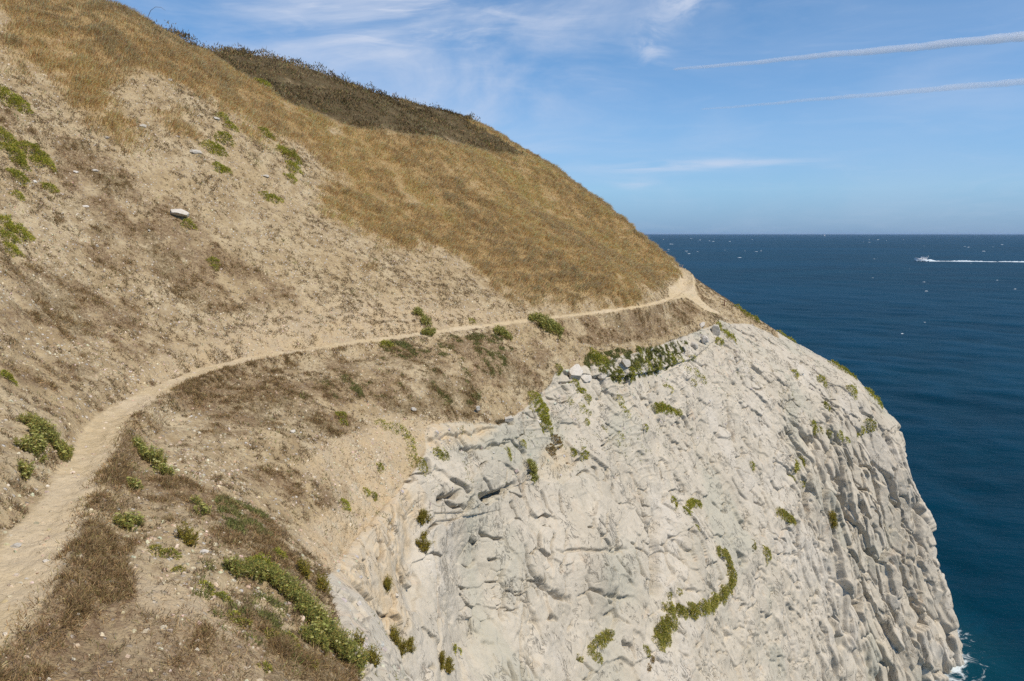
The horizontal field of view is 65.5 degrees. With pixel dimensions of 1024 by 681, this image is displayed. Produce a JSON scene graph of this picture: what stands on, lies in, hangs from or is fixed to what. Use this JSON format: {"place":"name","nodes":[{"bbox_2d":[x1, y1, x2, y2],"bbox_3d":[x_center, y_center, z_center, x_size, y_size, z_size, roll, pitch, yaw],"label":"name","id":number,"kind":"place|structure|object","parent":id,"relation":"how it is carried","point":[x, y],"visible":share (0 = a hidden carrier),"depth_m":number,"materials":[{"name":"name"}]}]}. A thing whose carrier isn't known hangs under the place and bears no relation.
{"place":"outdoors","nodes":[
{"label":"outdoors","id":0,"kind":"place"},
{"bbox_2d":[0,267,717,646],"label":"path","id":1,"kind":"structure","parent":0,"point":[66,491],"depth_m":12.17,"materials":[{"name":"beige soil"}]},
{"bbox_2d":[10,543,21,547],"bbox_3d":[-6.458,2.672,10.393,0.112,0.040,0.144,8,7,7],"label":"stone","id":2,"kind":"object","parent":1,"relation":"on","point":[16,545],"visible":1,"depth_m":10.36,"materials":[{"name":"grey stone"}]},
{"bbox_2d":[0,0,778,680],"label":"hillside","id":3,"kind":"structure","parent":0,"point":[152,590],"depth_m":26.97,"materials":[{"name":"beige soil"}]},
{"bbox_2d":[0,369,19,386],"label":"leafy plant","id":4,"kind":"object","parent":3,"relation":"on","point":[10,375],"visible":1,"depth_m":15.78,"materials":[{"name":"green plant"}]},
{"bbox_2d":[0,126,31,171],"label":"leafy plant","id":5,"kind":"object","parent":3,"relation":"on","point":[15,148],"visible":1,"depth_m":26.28,"materials":[{"name":"green plant"}]},
{"bbox_2d":[0,84,33,113],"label":"leafy plant","id":6,"kind":"object","parent":3,"relation":"on","point":[18,99],"visible":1,"depth_m":28.56,"materials":[{"name":"green plant"}]},
{"bbox_2d":[5,167,29,187],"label":"leafy plant","id":7,"kind":"object","parent":3,"relation":"on","point":[16,173],"visible":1,"depth_m":25.51,"materials":[{"name":"green plant"}]},
{"bbox_2d":[9,190,25,200],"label":"leafy plant","id":8,"kind":"object","parent":3,"relation":"on","point":[21,194],"visible":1,"depth_m":24.65,"materials":[{"name":"green plant"}]},
{"bbox_2d":[0,212,35,257],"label":"leafy plant","id":9,"kind":"object","parent":3,"relation":"on","point":[9,223],"visible":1,"depth_m":22.68,"materials":[{"name":"green plant"}]},
{"bbox_2d":[18,139,57,172],"bbox_3d":[-16.268,-6.295,27.284,1.144,1.215,1.239,-7,10,-42],"label":"leafy plant","id":10,"kind":"object","parent":3,"relation":"on","point":[46,160],"visible":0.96,"depth_m":27.16,"materials":[{"name":"green plant"}]},
{"bbox_2d":[12,411,74,480],"bbox_3d":[-7.925,1.797,13.538,0.929,0.906,2.583,-5,9,-30],"label":"samphire plant","id":11,"kind":"object","parent":3,"relation":"on","point":[41,430],"visible":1,"depth_m":13.86,"materials":[{"name":"green plant"}]},
{"bbox_2d":[40,181,60,192],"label":"leafy plant","id":12,"kind":"object","parent":3,"relation":"on","point":[50,185],"visible":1,"depth_m":26.40,"materials":[{"name":"green plant"}]},
{"bbox_2d":[113,508,144,531],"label":"samphire plant","id":13,"kind":"object","parent":3,"relation":"on","point":[129,521],"visible":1,"depth_m":11.86,"materials":[{"name":"green plant"}]},
{"bbox_2d":[126,476,144,490],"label":"samphire plant","id":14,"kind":"object","parent":3,"relation":"on","point":[137,485],"visible":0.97,"depth_m":13.49,"materials":[{"name":"green plant"}]},
{"bbox_2d":[131,434,175,475],"bbox_3d":[-6.953,2.222,15.518,0.624,0.646,1.592,-7,10,-40],"label":"samphire plant","id":15,"kind":"object","parent":3,"relation":"on","point":[152,456],"visible":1,"depth_m":15.50,"materials":[{"name":"green plant"}]},
{"bbox_2d":[147,543,181,559],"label":"cushion plant","id":16,"kind":"object","parent":3,"relation":"on","point":[165,550],"visible":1,"depth_m":11.23,"materials":[{"name":"green plant"}]},
{"bbox_2d":[169,565,186,571],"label":"cushion plant","id":17,"kind":"object","parent":3,"relation":"on","point":[178,567],"visible":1,"depth_m":10.98,"materials":[{"name":"green plant"}]},
{"bbox_2d":[170,209,189,216],"bbox_3d":[-12.448,-4.770,29.746,0.645,0.259,0.856,22,13,21],"label":"boulder","id":18,"kind":"object","parent":3,"relation":"on","point":[179,212],"visible":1,"depth_m":29.61,"materials":[{"name":"white stone"}]},
{"bbox_2d":[175,521,199,547],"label":"upright plant","id":19,"kind":"object","parent":3,"relation":"on","point":[189,538],"visible":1,"depth_m":11.92,"materials":[{"name":"green plant"}]},
{"bbox_2d":[180,218,198,229],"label":"leafy plant","id":20,"kind":"object","parent":3,"relation":"on","point":[188,220],"visible":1,"depth_m":29.67,"materials":[{"name":"green plant"}]},
{"bbox_2d":[190,495,201,505],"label":"samphire plant","id":21,"kind":"object","parent":3,"relation":"on","point":[195,500],"visible":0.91,"depth_m":13.84,"materials":[{"name":"green plant"}]},
{"bbox_2d":[193,501,211,515],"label":"samphire plant","id":22,"kind":"object","parent":3,"relation":"on","point":[203,509],"visible":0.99,"depth_m":13.20,"materials":[{"name":"green plant"}]},
{"bbox_2d":[0,335,419,680],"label":"path edge grass","id":23,"kind":"structure","parent":3,"relation":"on","point":[105,470],"depth_m":10.49,"materials":[{"name":"beige plant"}]},
{"bbox_2d":[205,256,220,271],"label":"leafy plant","id":24,"kind":"object","parent":3,"relation":"on","point":[212,257],"visible":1,"depth_m":28.91,"materials":[{"name":"green plant"}]},
{"bbox_2d":[198,579,234,604],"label":"cushion plant","id":25,"kind":"object","parent":3,"relation":"on","point":[219,593],"visible":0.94,"depth_m":10.55,"materials":[{"name":"green plant"}]},
{"bbox_2d":[199,111,238,156],"bbox_3d":[-13.077,-9.305,35.971,1.362,2.482,3.645,-1,8,-5],"label":"leafy plant","id":26,"kind":"object","parent":3,"relation":"on","point":[218,146],"visible":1,"depth_m":35.45,"materials":[{"name":"green plant"}]},
{"bbox_2d":[212,161,232,173],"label":"leafy plant","id":27,"kind":"object","parent":3,"relation":"on","point":[224,168],"visible":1,"depth_m":33.89,"materials":[{"name":"green plant"}]},
{"bbox_2d":[226,609,253,629],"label":"cushion plant","id":28,"kind":"object","parent":3,"relation":"on","point":[239,619],"visible":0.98,"depth_m":10.11,"materials":[{"name":"green plant"}]},
{"bbox_2d":[252,77,271,86],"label":"leafy plant","id":29,"kind":"object","parent":3,"relation":"on","point":[265,81],"visible":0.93,"depth_m":47.80,"materials":[{"name":"green plant"}]},
{"bbox_2d":[255,660,272,673],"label":"cushion plant","id":30,"kind":"object","parent":3,"relation":"on","point":[267,664],"visible":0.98,"depth_m":9.44,"materials":[{"name":"green plant"}]},
{"bbox_2d":[245,546,287,564],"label":"leafy plant","id":31,"kind":"object","parent":3,"relation":"on","point":[259,556],"visible":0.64,"depth_m":12.37,"materials":[{"name":"green plant"}]},
{"bbox_2d":[258,127,275,139],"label":"leafy plant","id":32,"kind":"object","parent":3,"relation":"on","point":[264,130],"visible":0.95,"depth_m":39.45,"materials":[{"name":"green plant"}]},
{"bbox_2d":[260,627,279,638],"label":"cushion plant","id":33,"kind":"object","parent":3,"relation":"on","point":[270,633],"visible":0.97,"depth_m":10.13,"materials":[{"name":"green plant"}]},
{"bbox_2d":[258,190,283,203],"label":"leafy plant","id":34,"kind":"object","parent":3,"relation":"on","point":[269,196],"visible":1,"depth_m":34.81,"materials":[{"name":"green plant"}]},
{"bbox_2d":[276,144,303,182],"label":"leafy plant","id":35,"kind":"object","parent":3,"relation":"on","point":[296,163],"visible":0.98,"depth_m":38.42,"materials":[{"name":"green plant"}]},
{"bbox_2d":[284,630,302,651],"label":"cushion plant","id":36,"kind":"object","parent":3,"relation":"on","point":[293,635],"visible":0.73,"depth_m":10.43,"materials":[{"name":"green plant"}]},
{"bbox_2d":[222,554,371,678],"bbox_3d":[-2.972,3.846,11.355,2.375,1.518,1.149,5,9,33],"label":"samphire plant","id":37,"kind":"object","parent":3,"relation":"on","point":[322,628],"visible":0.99,"depth_m":11.39,"materials":[{"name":"green plant"}]},
{"bbox_2d":[295,557,312,579],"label":"upright plant","id":38,"kind":"object","parent":3,"relation":"on","point":[304,568],"visible":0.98,"depth_m":13.24,"materials":[{"name":"green plant"}]},
{"bbox_2d":[110,4,526,155],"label":"heather","id":39,"kind":"object","parent":3,"relation":"on","point":[223,51],"visible":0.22,"depth_m":53.67,"materials":[{"name":"brown plant"}]},
{"bbox_2d":[316,570,331,594],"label":"upright plant","id":40,"kind":"object","parent":3,"relation":"on","point":[325,583],"visible":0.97,"depth_m":13.35,"materials":[{"name":"green plant"}]},
{"bbox_2d":[0,0,683,314],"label":"dry grass","id":41,"kind":"structure","parent":3,"relation":"on","point":[607,255],"depth_m":42.76,"materials":[{"name":"brown plant"}]},
{"bbox_2d":[335,411,348,424],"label":"leafy plant","id":42,"kind":"object","parent":3,"relation":"on","point":[343,419],"visible":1,"depth_m":23.48,"materials":[{"name":"green plant"}]},
{"bbox_2d":[341,497,350,510],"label":"leafy plant","id":43,"kind":"object","parent":3,"relation":"on","point":[347,502],"visible":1,"depth_m":20.00,"materials":[{"name":"green plant"}]},
{"bbox_2d":[0,108,712,680],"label":"dead herb mat","id":44,"kind":"object","parent":3,"relation":"on","point":[122,584],"visible":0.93,"depth_m":17.85,"materials":[{"name":"brown plant"}]},
{"bbox_2d":[363,487,377,501],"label":"leafy plant","id":45,"kind":"object","parent":3,"relation":"on","point":[375,493],"visible":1,"depth_m":21.68,"materials":[{"name":"green plant"}]},
{"bbox_2d":[379,339,394,347],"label":"leafy plant","id":46,"kind":"object","parent":3,"relation":"on","point":[383,341],"visible":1,"depth_m":29.72,"materials":[{"name":"green plant"}]},
{"bbox_2d":[0,2,778,680],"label":"withered tufts","id":47,"kind":"object","parent":3,"relation":"on","point":[222,358],"visible":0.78,"depth_m":25.86,"materials":[{"name":"beige plant"}]},
{"bbox_2d":[374,418,416,457],"bbox_3d":[-3.594,3.025,24.882,1.332,1.306,0.984,0,8,0],"label":"leafy plant","id":48,"kind":"object","parent":3,"relation":"on","point":[396,430],"visible":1,"depth_m":24.83,"materials":[{"name":"green plant"}]},
{"bbox_2d":[406,453,427,476],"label":"cushion plant","id":49,"kind":"object","parent":3,"relation":"on","point":[425,463],"visible":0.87,"depth_m":24.50,"materials":[{"name":"green plant"}]},
{"bbox_2d":[412,306,431,326],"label":"samphire plant","id":50,"kind":"object","parent":3,"relation":"on","point":[417,311],"visible":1,"depth_m":33.07,"materials":[{"name":"green plant"}]},
{"bbox_2d":[421,325,436,335],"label":"samphire plant","id":51,"kind":"object","parent":3,"relation":"on","point":[429,332],"visible":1,"depth_m":32.05,"materials":[{"name":"green plant"}]},
{"bbox_2d":[4,42,858,679],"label":"green seedlings","id":52,"kind":"object","parent":3,"relation":"on","point":[656,350],"visible":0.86,"depth_m":27.55,"materials":[{"name":"green plant"}]},
{"bbox_2d":[492,325,513,341],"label":"samphire plant","id":53,"kind":"object","parent":3,"relation":"on","point":[503,331],"visible":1,"depth_m":34.59,"materials":[{"name":"green plant"}]},
{"bbox_2d":[529,311,564,339],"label":"samphire plant","id":54,"kind":"object","parent":3,"relation":"on","point":[552,325],"visible":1,"depth_m":36.98,"materials":[{"name":"green plant"}]},
{"bbox_2d":[734,303,761,323],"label":"leafy plant","id":55,"kind":"object","parent":3,"relation":"on","point":[753,316],"visible":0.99,"depth_m":58.16,"materials":[{"name":"green plant"}]},
{"bbox_2d":[112,0,1023,233],"label":"sky","id":56,"kind":"structure","parent":0,"point":[682,116],"materials":[{"name":"blue"}]},
{"bbox_2d":[327,320,964,680],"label":"cliff","id":57,"kind":"structure","parent":0,"point":[513,577],"depth_m":37.45,"materials":[{"name":"beige stone"}]},
{"bbox_2d":[352,627,382,667],"bbox_3d":[-2.174,4.626,12.025,0.574,0.587,0.352,4,9,29],"label":"upright plant","id":58,"kind":"object","parent":57,"relation":"on","point":[374,656],"visible":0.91,"depth_m":11.99,"materials":[{"name":"green plant"}]},
{"bbox_2d":[383,573,394,594],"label":"upright plant","id":59,"kind":"object","parent":57,"relation":"on","point":[387,583],"visible":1,"depth_m":19.75,"materials":[{"name":"green plant"}]},
{"bbox_2d":[390,623,417,658],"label":"upright plant","id":60,"kind":"object","parent":57,"relation":"on","point":[394,635],"visible":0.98,"depth_m":19.27,"materials":[{"name":"green plant"}]},
{"bbox_2d":[416,508,432,524],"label":"upright plant","id":61,"kind":"object","parent":57,"relation":"on","point":[422,517],"visible":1,"depth_m":23.39,"materials":[{"name":"green plant"}]},
{"bbox_2d":[415,530,435,553],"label":"upright plant","id":62,"kind":"object","parent":57,"relation":"on","point":[424,543],"visible":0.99,"depth_m":22.83,"materials":[{"name":"green plant"}]},
{"bbox_2d":[433,447,449,459],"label":"leafy plant","id":63,"kind":"object","parent":57,"relation":"on","point":[442,455],"visible":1,"depth_m":25.60,"materials":[{"name":"green plant"}]},
{"bbox_2d":[439,651,454,673],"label":"upright plant","id":64,"kind":"object","parent":57,"relation":"on","point":[448,666],"visible":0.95,"depth_m":21.20,"materials":[{"name":"green plant"}]},
{"bbox_2d":[504,415,513,421],"bbox_3d":[-0.154,2.993,30.460,0.336,0.252,0.503,10,12,43],"label":"slab","id":65,"kind":"object","parent":57,"relation":"on","point":[510,418],"depth_m":30.34,"materials":[{"name":"grey stone"}]},
{"bbox_2d":[527,458,539,483],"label":"samphire plant","id":66,"kind":"object","parent":57,"relation":"on","point":[533,468],"visible":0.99,"depth_m":30.25,"materials":[{"name":"green plant"}]},
{"bbox_2d":[528,390,553,435],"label":"leafy plant","id":67,"kind":"object","parent":57,"relation":"on","point":[543,405],"visible":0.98,"depth_m":32.79,"materials":[{"name":"green plant"}]},
{"bbox_2d":[545,434,562,459],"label":"dry plant","id":68,"kind":"object","parent":57,"relation":"on","point":[558,442],"visible":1,"depth_m":32.65,"materials":[{"name":"beige plant"}]},
{"bbox_2d":[568,364,582,380],"bbox_3d":[2.956,1.469,36.434,0.434,0.729,0.965,-25,2,43],"label":"slab","id":69,"kind":"object","parent":57,"relation":"on","point":[576,371],"depth_m":36.25,"materials":[{"name":"white stone"}]},
{"bbox_2d":[569,446,589,458],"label":"leafy plant","id":70,"kind":"object","parent":57,"relation":"on","point":[584,456],"visible":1,"depth_m":33.77,"materials":[{"name":"green plant"}]},
{"bbox_2d":[568,379,591,402],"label":"leafy plant","id":71,"kind":"object","parent":57,"relation":"on","point":[579,388],"visible":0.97,"depth_m":36.22,"materials":[{"name":"green plant"}]},
{"bbox_2d":[568,398,591,416],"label":"leafy plant","id":72,"kind":"object","parent":57,"relation":"on","point":[585,410],"visible":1,"depth_m":35.62,"materials":[{"name":"green plant"}]},
{"bbox_2d":[581,374,591,381],"bbox_3d":[3.447,1.705,36.863,0.792,0.310,0.606,5,39,-35],"label":"slab","id":73,"kind":"object","parent":57,"relation":"on","point":[585,378],"depth_m":36.66,"materials":[{"name":"white stone"}]},
{"bbox_2d":[329,323,861,676],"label":"rock chips","id":74,"kind":"object","parent":57,"relation":"on","point":[384,648],"visible":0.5,"depth_m":37.46,"materials":[{"name":"stone"}]},
{"bbox_2d":[587,644,603,663],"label":"cushion plant","id":75,"kind":"object","parent":57,"relation":"on","point":[592,652],"visible":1,"depth_m":29.16,"materials":[{"name":"green plant"}]},
{"bbox_2d":[588,347,611,371],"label":"leafy plant","id":76,"kind":"object","parent":57,"relation":"on","point":[599,356],"visible":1,"depth_m":37.96,"materials":[{"name":"green plant"}]},
{"bbox_2d":[590,628,614,649],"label":"cushion plant","id":77,"kind":"object","parent":57,"relation":"on","point":[605,634],"visible":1,"depth_m":29.90,"materials":[{"name":"green plant"}]},
{"bbox_2d":[615,394,630,415],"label":"leafy plant","id":78,"kind":"object","parent":57,"relation":"on","point":[622,404],"visible":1,"depth_m":37.92,"materials":[{"name":"green plant"}]},
{"bbox_2d":[614,366,636,383],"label":"leafy plant","id":79,"kind":"object","parent":57,"relation":"on","point":[630,369],"visible":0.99,"depth_m":38.87,"materials":[{"name":"green plant"}]},
{"bbox_2d":[621,359,630,366],"bbox_3d":[5.570,1.117,39.301,0.474,0.430,0.788,6,10,40],"label":"block","id":80,"kind":"object","parent":57,"relation":"on","point":[625,362],"depth_m":39.11,"materials":[{"name":"grey stone"}]},
{"bbox_2d":[643,644,651,656],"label":"cushion plant","id":81,"kind":"object","parent":57,"relation":"on","point":[648,650],"visible":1,"depth_m":31.52,"materials":[{"name":"green plant"}]},
{"bbox_2d":[635,345,663,375],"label":"leafy plant","id":82,"kind":"object","parent":57,"relation":"on","point":[648,364],"visible":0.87,"depth_m":41.62,"materials":[{"name":"green plant"}]},
{"bbox_2d":[647,655,654,671],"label":"dry plant","id":83,"kind":"object","parent":57,"relation":"on","point":[652,658],"visible":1,"depth_m":31.44,"materials":[{"name":"beige plant"}]},
{"bbox_2d":[652,608,679,652],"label":"cushion plant","id":84,"kind":"object","parent":57,"relation":"on","point":[664,635],"visible":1,"depth_m":33.04,"materials":[{"name":"green plant"}]},
{"bbox_2d":[653,401,682,418],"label":"leafy plant","id":85,"kind":"object","parent":57,"relation":"on","point":[664,407],"visible":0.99,"depth_m":41.70,"materials":[{"name":"green plant"}]},
{"bbox_2d":[666,351,697,364],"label":"leafy plant","id":86,"kind":"object","parent":57,"relation":"on","point":[679,357],"visible":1,"depth_m":45.42,"materials":[{"name":"green plant"}]},
{"bbox_2d":[683,497,701,515],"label":"leafy plant","id":87,"kind":"object","parent":57,"relation":"on","point":[691,502],"visible":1,"depth_m":39.42,"materials":[{"name":"green plant"}]},
{"bbox_2d":[690,342,697,349],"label":"slab","id":88,"kind":"object","parent":57,"relation":"on","point":[694,345],"depth_m":47.62,"materials":[{"name":"grey stone"}]},
{"bbox_2d":[685,365,706,386],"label":"leafy plant","id":89,"kind":"object","parent":57,"relation":"on","point":[698,375],"visible":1,"depth_m":46.48,"materials":[{"name":"green plant"}]},
{"bbox_2d":[661,545,737,620],"bbox_3d":[9.004,11.949,37.173,1.277,2.568,8.527,5,9,31],"label":"cushion plant","id":90,"kind":"object","parent":57,"relation":"on","point":[712,606],"visible":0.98,"depth_m":37.52,"materials":[{"name":"green plant"}]},
{"bbox_2d":[701,336,708,343],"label":"slab","id":91,"kind":"object","parent":57,"relation":"on","point":[704,339],"depth_m":48.66,"materials":[{"name":"white stone"}]},
{"bbox_2d":[711,324,719,335],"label":"block","id":92,"kind":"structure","parent":57,"relation":"on","point":[715,329],"depth_m":51.31,"materials":[{"name":"grey stone"}]},
{"bbox_2d":[716,321,737,344],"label":"leafy plant","id":93,"kind":"object","parent":57,"relation":"on","point":[731,335],"visible":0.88,"depth_m":53.01,"materials":[{"name":"green plant"}]},
{"bbox_2d":[762,544,771,563],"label":"cushion plant","id":94,"kind":"object","parent":57,"relation":"on","point":[767,552],"visible":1,"depth_m":44.00,"materials":[{"name":"green plant"}]},
{"bbox_2d":[776,330,795,342],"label":"leafy plant","id":95,"kind":"object","parent":57,"relation":"on","point":[791,338],"visible":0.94,"depth_m":59.65,"materials":[{"name":"green plant"}]},
{"bbox_2d":[776,507,796,525],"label":"cushion plant","id":96,"kind":"object","parent":57,"relation":"on","point":[788,516],"visible":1,"depth_m":47.28,"materials":[{"name":"green plant"}]},
{"bbox_2d":[794,458,800,473],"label":"leafy plant","id":97,"kind":"object","parent":57,"relation":"on","point":[797,465],"visible":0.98,"depth_m":50.05,"materials":[{"name":"green plant"}]},
{"bbox_2d":[810,420,822,434],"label":"leafy plant","id":98,"kind":"object","parent":57,"relation":"on","point":[815,426],"visible":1,"depth_m":52.91,"materials":[{"name":"green plant"}]},
{"bbox_2d":[817,375,827,388],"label":"leafy plant","id":99,"kind":"object","parent":57,"relation":"on","point":[823,378],"visible":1,"depth_m":55.60,"materials":[{"name":"green plant"}]},
{"bbox_2d":[828,510,837,528],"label":"upright plant","id":100,"kind":"object","parent":57,"relation":"on","point":[832,515],"visible":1,"depth_m":51.10,"materials":[{"name":"green plant"}]},
{"bbox_2d":[826,430,849,442],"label":"leafy plant","id":101,"kind":"object","parent":57,"relation":"on","point":[841,435],"visible":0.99,"depth_m":53.66,"materials":[{"name":"green plant"}]},
{"bbox_2d":[828,359,856,379],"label":"leafy plant","id":102,"kind":"object","parent":57,"relation":"on","point":[844,368],"visible":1,"depth_m":58.78,"materials":[{"name":"green plant"}]},
{"bbox_2d":[846,384,857,398],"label":"leafy plant","id":103,"kind":"object","parent":57,"relation":"on","point":[853,387],"visible":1,"depth_m":56.65,"materials":[{"name":"green plant"}]},
{"bbox_2d":[857,418,876,437],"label":"leafy plant","id":104,"kind":"object","parent":57,"relation":"on","point":[872,427],"visible":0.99,"depth_m":56.19,"materials":[{"name":"green plant"}]},
{"bbox_2d":[864,387,883,408],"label":"leafy plant","id":105,"kind":"object","parent":57,"relation":"on","point":[871,391],"visible":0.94,"depth_m":58.91,"materials":[{"name":"green plant"}]},
{"bbox_2d":[644,234,1023,680],"bbox_3d":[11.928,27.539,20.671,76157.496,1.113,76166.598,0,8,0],"label":"water","id":106,"kind":"structure","parent":0,"point":[942,376],"depth_m":208.57,"materials":[{"name":"blue liquid"}]},
{"bbox_2d":[925,259,1023,261],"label":"wake","id":107,"kind":"object","parent":106,"relation":"on","point":[977,261],"visible":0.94,"depth_m":859.58,"materials":[{"name":"liquid"}]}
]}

